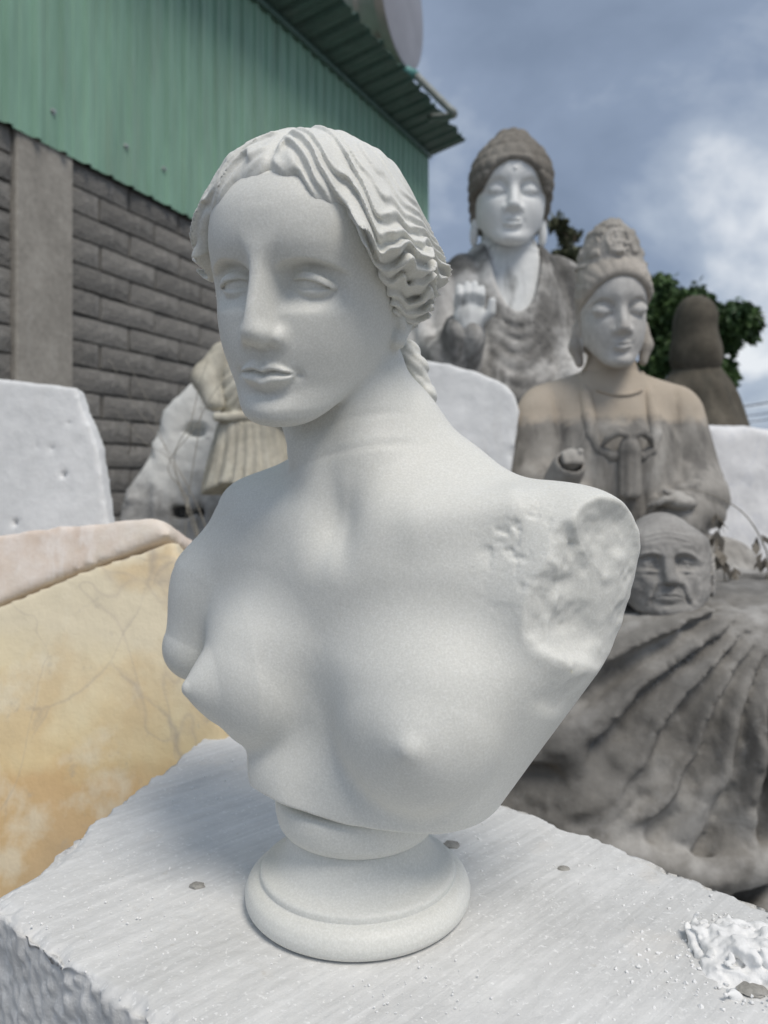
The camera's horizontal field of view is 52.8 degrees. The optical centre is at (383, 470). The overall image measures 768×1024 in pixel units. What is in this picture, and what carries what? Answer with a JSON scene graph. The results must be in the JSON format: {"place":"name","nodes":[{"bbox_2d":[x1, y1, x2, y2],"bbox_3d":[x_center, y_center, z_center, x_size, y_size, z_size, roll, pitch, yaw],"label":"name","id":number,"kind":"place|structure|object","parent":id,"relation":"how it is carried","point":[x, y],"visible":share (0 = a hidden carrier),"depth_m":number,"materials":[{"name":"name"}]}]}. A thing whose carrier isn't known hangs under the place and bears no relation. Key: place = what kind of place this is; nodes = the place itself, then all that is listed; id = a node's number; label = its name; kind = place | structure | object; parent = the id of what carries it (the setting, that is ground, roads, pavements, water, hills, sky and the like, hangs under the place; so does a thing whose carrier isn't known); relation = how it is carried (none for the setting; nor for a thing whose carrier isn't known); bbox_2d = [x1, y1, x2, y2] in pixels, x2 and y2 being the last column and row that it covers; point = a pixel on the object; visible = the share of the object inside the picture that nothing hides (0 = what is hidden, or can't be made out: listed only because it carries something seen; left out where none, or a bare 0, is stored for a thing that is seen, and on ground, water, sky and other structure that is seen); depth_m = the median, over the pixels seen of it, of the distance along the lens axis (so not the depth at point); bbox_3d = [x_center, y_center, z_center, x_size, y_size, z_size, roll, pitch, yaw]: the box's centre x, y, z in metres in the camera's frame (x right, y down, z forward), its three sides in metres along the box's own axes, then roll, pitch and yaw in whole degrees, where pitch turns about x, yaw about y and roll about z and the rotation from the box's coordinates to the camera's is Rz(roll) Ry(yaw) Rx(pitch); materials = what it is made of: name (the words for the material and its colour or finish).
{"place":"outdoors","nodes":[
{"label":"outdoors","id":0,"kind":"place"},
{"bbox_2d":[0,736,767,1023],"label":"marble block","id":1,"kind":"object","parent":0,"point":[44,979],"depth_m":0.55,"materials":[{"name":"white stone"}]},
{"bbox_2d":[189,881,204,888],"bbox_3d":[-0.148,0.329,0.613,0.012,0.003,0.010,0,0,35],"label":"stone chip","id":2,"kind":"object","parent":1,"relation":"on","point":[196,885],"visible":1,"depth_m":0.61,"materials":[{"name":"grey stone"}]},
{"bbox_2d":[24,758,767,1023],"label":"marble grit","id":3,"kind":"object","parent":1,"relation":"on","point":[700,1006],"visible":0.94,"depth_m":0.52,"materials":[{"name":"white stone"}]},
{"bbox_2d":[162,125,639,961],"bbox_3d":[-0.019,0.037,0.593,0.358,0.586,0.231,0,0,42],"label":"marble bust","id":4,"kind":"object","parent":1,"relation":"on","point":[396,605],"visible":1,"depth_m":0.53,"materials":[{"name":"white stone"}]},
{"bbox_2d":[443,840,459,848],"bbox_3d":[0.058,0.328,0.679,0.017,0.003,0.012,0,0,0],"label":"stone chip","id":5,"kind":"object","parent":1,"relation":"on","point":[451,844],"visible":0.81,"depth_m":0.68,"materials":[{"name":"grey stone"}]},
{"bbox_2d":[557,865,569,870],"bbox_3d":[0.148,0.329,0.639,0.011,0.002,0.008,0,0,0],"label":"stone chip","id":6,"kind":"object","parent":1,"relation":"on","point":[563,868],"visible":1,"depth_m":0.64,"materials":[{"name":"grey stone"}]},
{"bbox_2d":[684,912,767,1000],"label":"plaster heap","id":7,"kind":"object","parent":1,"relation":"on","point":[731,951],"visible":1,"depth_m":0.51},
{"bbox_2d":[736,981,767,997],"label":"stone chip","id":8,"kind":"object","parent":1,"relation":"on","point":[754,989],"visible":1,"depth_m":0.49,"materials":[{"name":"grey stone"}]},
{"bbox_2d":[413,0,767,428],"label":"sky","id":9,"kind":"structure","parent":0,"point":[649,115],"materials":[{"name":"blue"}]},
{"label":"ground","id":10,"kind":"structure","parent":0,"visible":0},
{"bbox_2d":[0,379,114,535],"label":"white slab","id":11,"kind":"object","parent":10,"relation":"on","point":[53,470],"depth_m":1.70,"materials":[{"name":"stone"}]},
{"bbox_2d":[0,519,228,897],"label":"yellow boulder","id":12,"kind":"object","parent":10,"relation":"on","point":[101,716],"visible":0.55,"depth_m":1.01,"materials":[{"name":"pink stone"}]},
{"bbox_2d":[109,358,205,533],"bbox_3d":[-0.603,0.078,2.102,0.289,0.765,0.025,0,0,0],"label":"dry weed","id":13,"kind":"object","parent":10,"relation":"on","point":[165,455],"visible":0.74,"depth_m":2.10,"materials":[{"name":"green plant"}]},
{"bbox_2d":[120,383,221,540],"bbox_3d":[-0.557,0.218,2.909,0.968,1.308,0.464,0,0,0],"label":"white boulder","id":14,"kind":"object","parent":10,"relation":"on","point":[153,491],"visible":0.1,"depth_m":2.75,"materials":[{"name":"stone"}]},
{"bbox_2d":[167,358,231,536],"bbox_3d":[-0.472,0.082,2.200,0.290,0.802,0.004,0,0,0],"label":"dry weed","id":15,"kind":"object","parent":10,"relation":"on","point":[193,461],"visible":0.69,"depth_m":2.20,"materials":[{"name":"beige plant"}]},
{"bbox_2d":[0,0,465,521],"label":"shed","id":16,"kind":"structure","parent":10,"relation":"on","point":[127,127],"depth_m":4.28,"materials":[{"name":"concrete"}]},
{"bbox_2d":[344,0,422,68],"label":"water tank","id":17,"kind":"object","parent":16,"relation":"on","point":[396,26],"visible":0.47,"depth_m":7.22,"materials":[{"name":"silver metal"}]},
{"bbox_2d":[403,66,457,120],"bbox_3d":[0.380,-3.726,7.760,0.668,0.627,0.714,0,0,0],"label":"overflow pipe","id":18,"kind":"object","parent":17,"relation":"attached to","point":[451,113],"visible":0.93,"depth_m":7.46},
{"bbox_2d":[191,342,287,494],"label":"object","id":19,"kind":"object","parent":10,"relation":"on","point":[242,445],"visible":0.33,"depth_m":2.42,"materials":[{"name":"beige stone"}]},
{"bbox_2d":[427,361,519,470],"bbox_3d":[0.166,0.354,2.338,0.476,1.380,0.299,0,0,7],"label":"white stone block","id":20,"kind":"object","parent":10,"relation":"on","point":[480,411],"depth_m":2.25,"materials":[{"name":"stone"}]},
{"bbox_2d":[407,127,586,404],"bbox_3d":[0.522,-0.023,3.300,1.000,2.746,1.000,0,0,0],"label":"standing statue","id":21,"kind":"object","parent":10,"relation":"on","point":[503,312],"visible":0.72,"depth_m":3.04,"materials":[{"name":"stone"}]},
{"bbox_2d":[546,210,583,263],"bbox_3d":[3.344,-1.659,14.011,0.854,6.018,0.703,0,0,0],"label":"thin tree","id":22,"kind":"object","parent":10,"relation":"on","point":[568,237],"visible":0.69,"depth_m":13.90,"materials":[{"name":"green plant"}]},
{"bbox_2d":[501,512,767,910],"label":"old man statue","id":23,"kind":"object","parent":10,"relation":"on","point":[654,750],"visible":0.52,"depth_m":1.49,"materials":[{"name":"grey stone"}]},
{"bbox_2d":[511,218,758,569],"bbox_3d":[0.719,0.299,2.398,0.860,2.141,0.663,0,0,0],"label":"seated statue","id":24,"kind":"object","parent":10,"relation":"on","point":[610,417],"visible":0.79,"depth_m":2.30,"materials":[{"name":"beige stone"}]},
{"bbox_2d":[636,271,766,388],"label":"drooping tree","id":25,"kind":"object","parent":10,"relation":"on","point":[740,322],"visible":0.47,"depth_m":11.77,"materials":[{"name":"green plant"}]},
{"bbox_2d":[664,295,749,426],"bbox_3d":[2.108,0.191,5.200,0.862,2.729,0.868,0,0,0],"label":"hooded statue","id":26,"kind":"object","parent":10,"relation":"on","point":[696,354],"visible":0.27,"depth_m":5.05,"materials":[{"name":"brown stone"}]},
{"bbox_2d":[709,425,767,571],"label":"stone block","id":27,"kind":"object","parent":10,"relation":"on","point":[742,453],"visible":0.11,"depth_m":3.01,"materials":[{"name":"white stone"}]},
{"bbox_3d":[13.295,-1.069,22.000,0.228,4.837,0.240,0,0,0],"label":"utility pole","id":28,"kind":"object","parent":10,"relation":"on","visible":0},
{"bbox_2d":[744,402,767,406],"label":"overhead cable","id":29,"kind":"object","parent":28,"relation":"attached to","point":[755,404],"visible":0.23,"depth_m":23.86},
{"bbox_3d":[1.170,0.907,2.100,0.658,0.929,0.495,0,0,0],"label":"rubble stone","id":30,"kind":"object","parent":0,"visible":0},
{"bbox_2d":[678,487,767,581],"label":"dry weed","id":31,"kind":"object","parent":30,"relation":"on","point":[720,559],"visible":0.81,"depth_m":1.95,"materials":[{"name":"brown plant"}]}
]}

